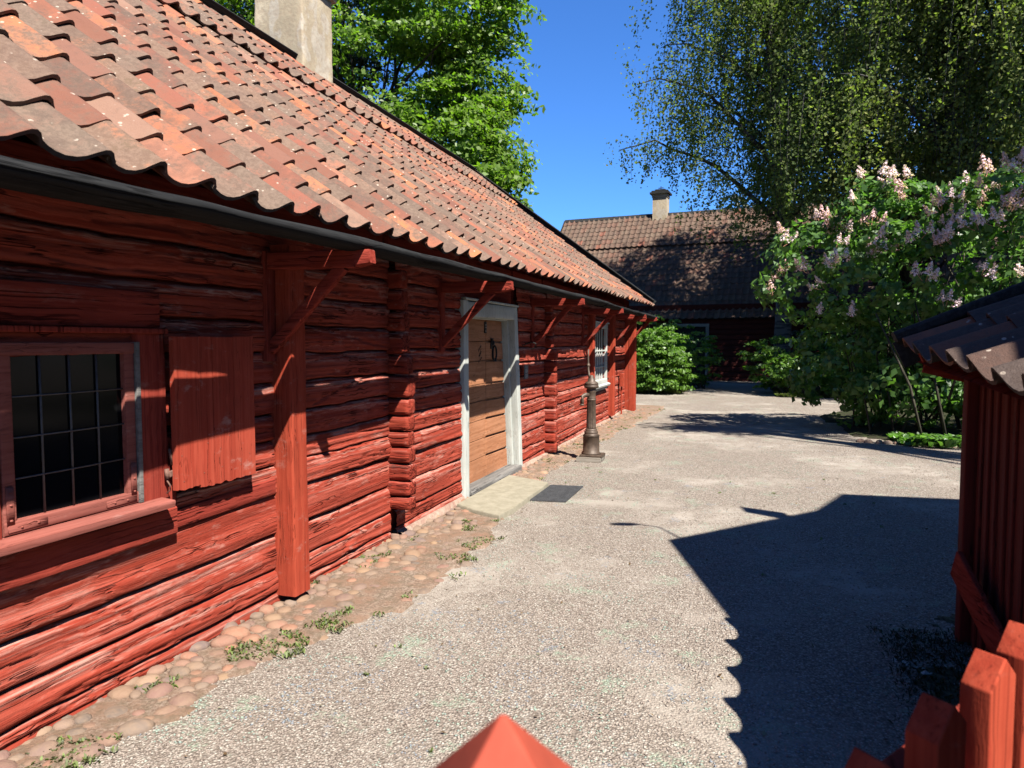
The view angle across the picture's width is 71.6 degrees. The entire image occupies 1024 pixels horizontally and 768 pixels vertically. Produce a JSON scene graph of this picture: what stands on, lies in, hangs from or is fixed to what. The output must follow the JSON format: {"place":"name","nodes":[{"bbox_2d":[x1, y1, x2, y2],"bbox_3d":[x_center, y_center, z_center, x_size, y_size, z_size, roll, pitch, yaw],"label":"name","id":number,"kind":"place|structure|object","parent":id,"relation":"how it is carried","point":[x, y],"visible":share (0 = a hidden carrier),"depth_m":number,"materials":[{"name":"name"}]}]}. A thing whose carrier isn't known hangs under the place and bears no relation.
{"place":"outdoors","nodes":[
{"label":"outdoors","id":0,"kind":"place"},
{"bbox_2d":[0,405,663,767],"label":"dirt verge","id":1,"kind":"structure","parent":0,"point":[368,601],"depth_m":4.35,"materials":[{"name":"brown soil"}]},
{"bbox_2d":[25,407,665,767],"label":"weeds","id":2,"kind":"object","parent":1,"relation":"on","point":[287,652],"visible":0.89,"depth_m":3.76,"materials":[{"name":"green plant"}]},
{"bbox_2d":[75,381,973,767],"bbox_3d":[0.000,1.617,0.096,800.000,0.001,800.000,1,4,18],"label":"gravel ground","id":3,"kind":"structure","parent":0,"point":[725,413],"depth_m":4.08,"materials":[{"name":"grey gravel"}]},
{"bbox_2d":[0,0,658,750],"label":"log house","id":4,"kind":"structure","parent":3,"relation":"on","point":[284,312],"depth_m":3.99,"materials":[{"name":"wood"}]},
{"bbox_2d":[0,279,275,591],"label":"window","id":5,"kind":"structure","parent":4,"relation":"in","point":[90,469],"depth_m":3.16,"materials":[{"name":"red wood"}]},
{"bbox_2d":[455,297,522,497],"bbox_3d":[-0.275,0.130,8.082,0.283,2.109,1.980,1,4,18],"label":"door","id":6,"kind":"structure","parent":4,"relation":"in","point":[491,439],"depth_m":8.21,"materials":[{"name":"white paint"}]},
{"bbox_2d":[524,364,527,378],"bbox_3d":[0.180,-0.157,9.010,0.014,0.180,0.150,1,4,18],"label":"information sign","id":7,"kind":"object","parent":4,"relation":"attached to","point":[526,371],"visible":1,"depth_m":9.00,"materials":[{"name":"grey metal"}]},
{"bbox_2d":[595,321,610,390],"bbox_3d":[1.690,-0.534,13.668,0.173,1.315,1.380,1,4,18],"label":"window","id":8,"kind":"structure","parent":4,"relation":"in","point":[600,340],"depth_m":13.82,"materials":[{"name":"white paint"}]},
{"bbox_2d":[214,0,546,211],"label":"linden tree","id":9,"kind":"object","parent":3,"relation":"on","point":[472,124],"visible":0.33,"depth_m":21.37,"materials":[{"name":"green plant"}]},
{"bbox_2d":[457,475,547,520],"bbox_3d":[-0.055,1.183,7.426,0.580,0.102,1.900,1,4,18],"label":"step stone","id":10,"kind":"object","parent":3,"relation":"on","point":[507,496],"visible":0.78,"depth_m":7.18,"materials":[{"name":"beige stone"}]},
{"bbox_2d":[434,714,571,767],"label":"gate post","id":11,"kind":"object","parent":3,"relation":"on","point":[502,741],"visible":1,"depth_m":0.49,"materials":[{"name":"red paint"}]},
{"bbox_2d":[530,485,582,501],"bbox_3d":[0.489,1.162,7.578,0.365,0.015,0.838,1,4,18],"label":"foot grate","id":12,"kind":"object","parent":3,"relation":"on","point":[557,493],"visible":1,"depth_m":7.53,"materials":[{"name":"grey metal"}]},
{"bbox_2d":[184,426,955,756],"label":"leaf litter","id":13,"kind":"object","parent":3,"relation":"on","point":[706,580],"visible":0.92,"depth_m":4.23,"materials":[{"name":"brown plant"}]},
{"bbox_2d":[576,349,604,462],"bbox_3d":[1.082,0.289,9.686,0.340,1.520,0.340,1,4,18],"label":"water pump","id":14,"kind":"object","parent":3,"relation":"on","point":[590,452],"visible":1,"depth_m":9.63,"materials":[{"name":"grey metal"}]},
{"bbox_2d":[561,187,1023,382],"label":"farmhouse","id":15,"kind":"object","parent":3,"relation":"on","point":[683,278],"visible":0.3,"depth_m":31.40,"materials":[{"name":"brown tile"}]},
{"bbox_2d":[671,324,708,378],"bbox_3d":[7.552,-1.310,30.242,1.620,2.490,0.246,1,4,23],"label":"doorway","id":16,"kind":"structure","parent":15,"relation":"in","point":[704,328],"depth_m":30.15,"materials":[{"name":"paint"}]},
{"bbox_2d":[702,0,1023,386],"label":"dark tree","id":17,"kind":"object","parent":3,"relation":"on","point":[904,273],"visible":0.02,"depth_m":25.39,"materials":[{"name":"green plant"}]},
{"bbox_2d":[820,385,961,447],"bbox_3d":[13.682,0.588,17.434,13.000,0.110,18.400,1,4,18],"label":"soil bed","id":18,"kind":"object","parent":3,"relation":"on","point":[881,432],"visible":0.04,"depth_m":13.20,"materials":[{"name":"brown soil"}]},
{"bbox_2d":[751,146,1023,434],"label":"lilac bush","id":19,"kind":"object","parent":18,"relation":"on","point":[940,227],"visible":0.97,"depth_m":12.07,"materials":[{"name":"green plant"}]},
{"bbox_2d":[755,0,1023,397],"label":"birch tree","id":20,"kind":"object","parent":18,"relation":"on","point":[955,111],"visible":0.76,"depth_m":18.66,"materials":[{"name":"green plant"}]},
{"bbox_2d":[810,292,986,390],"bbox_3d":[13.150,-1.366,21.814,3.998,3.428,8.121,-3,5,-41],"label":"back shrub","id":21,"kind":"object","parent":18,"relation":"on","point":[826,346],"visible":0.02,"depth_m":23.66,"materials":[{"name":"green plant"}]},
{"bbox_2d":[886,431,961,447],"bbox_3d":[7.402,0.883,10.889,3.022,0.133,1.158,1,4,18],"label":"ground cover","id":22,"kind":"object","parent":18,"relation":"on","point":[949,440],"visible":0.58,"depth_m":11.02,"materials":[{"name":"green plant"}]},
{"bbox_2d":[904,0,1023,225],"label":"birch tree","id":23,"kind":"object","parent":18,"relation":"on","point":[1014,34],"visible":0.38,"depth_m":16.45,"materials":[{"name":"green plant"}]},
{"bbox_2d":[856,439,957,447],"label":"edging stones","id":24,"kind":"object","parent":3,"relation":"on","point":[877,441],"visible":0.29,"depth_m":11.34,"materials":[{"name":"grey stone"}]},
{"bbox_2d":[865,614,972,705],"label":"mossy soil","id":25,"kind":"structure","parent":3,"relation":"on","point":[950,619],"depth_m":3.40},
{"bbox_2d":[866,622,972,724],"bbox_3d":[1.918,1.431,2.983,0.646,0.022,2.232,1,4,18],"label":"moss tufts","id":26,"kind":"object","parent":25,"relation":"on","point":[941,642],"visible":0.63,"depth_m":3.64,"materials":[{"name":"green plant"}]},
{"bbox_2d":[892,658,959,683],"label":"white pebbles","id":27,"kind":"object","parent":25,"relation":"on","point":[924,672],"visible":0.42,"depth_m":3.53,"materials":[{"name":"stone"}]},
{"bbox_2d":[845,620,1023,767],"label":"picket fence","id":28,"kind":"object","parent":3,"relation":"on","point":[980,724],"visible":1,"depth_m":1.16,"materials":[{"name":"red wood"}]},
{"bbox_2d":[891,281,1023,654],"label":"tiled shed","id":29,"kind":"structure","parent":3,"relation":"on","point":[976,347],"depth_m":3.44,"materials":[{"name":"wood"}]},
{"bbox_2d":[218,0,1023,230],"label":"sky","id":30,"kind":"structure","parent":0,"point":[580,84],"materials":[{"name":"blue"}]},
{"bbox_2d":[363,467,884,752],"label":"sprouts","id":31,"kind":"object","parent":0,"point":[425,666],"visible":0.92,"depth_m":3.77,"materials":[{"name":"green plant"}]},
{"bbox_2d":[636,379,922,398],"bbox_3d":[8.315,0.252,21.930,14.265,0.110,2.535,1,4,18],"label":"grass","id":32,"kind":"structure","parent":0,"point":[776,391],"depth_m":21.64,"materials":[{"name":"green plant"}]},
{"bbox_2d":[220,0,418,104],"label":"shade tree","id":33,"kind":"object","parent":32,"relation":"on","point":[372,64],"visible":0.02,"depth_m":25.04,"materials":[{"name":"green plant"}]},
{"bbox_2d":[636,325,697,393],"bbox_3d":[4.367,-0.776,22.553,3.064,2.154,2.135,1,4,18],"label":"maple shrub","id":34,"kind":"object","parent":32,"relation":"on","point":[667,352],"visible":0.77,"depth_m":21.96,"materials":[{"name":"green plant"}]},
{"bbox_2d":[636,314,725,388],"bbox_3d":[5.666,-1.179,25.382,4.204,2.636,2.532,2,4,34],"label":"dark shrub","id":35,"kind":"object","parent":32,"relation":"on","point":[707,360],"visible":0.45,"depth_m":24.57,"materials":[{"name":"green plant"}]},
{"bbox_2d":[603,0,957,389],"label":"birch tree","id":36,"kind":"object","parent":32,"relation":"on","point":[779,146],"visible":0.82,"depth_m":22.87,"materials":[{"name":"green plant"}]},
{"bbox_2d":[736,330,858,392],"bbox_3d":[8.504,-0.659,21.618,2.339,2.043,3.978,-2,4,-33],"label":"yard shrub","id":37,"kind":"object","parent":32,"relation":"on","point":[777,373],"visible":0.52,"depth_m":21.50,"materials":[{"name":"green plant"}]},
{"bbox_2d":[791,283,931,380],"bbox_3d":[12.448,-1.706,25.493,5.948,3.675,2.828,2,4,33],"label":"lilac bush","id":38,"kind":"object","parent":32,"relation":"on","point":[795,332],"visible":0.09,"depth_m":25.87,"materials":[{"name":"green plant"}]},
{"bbox_2d":[713,68,995,208],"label":"tree","id":39,"kind":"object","parent":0,"point":[738,199],"depth_m":40.39,"materials":[{"name":"green plant"}]}
]}

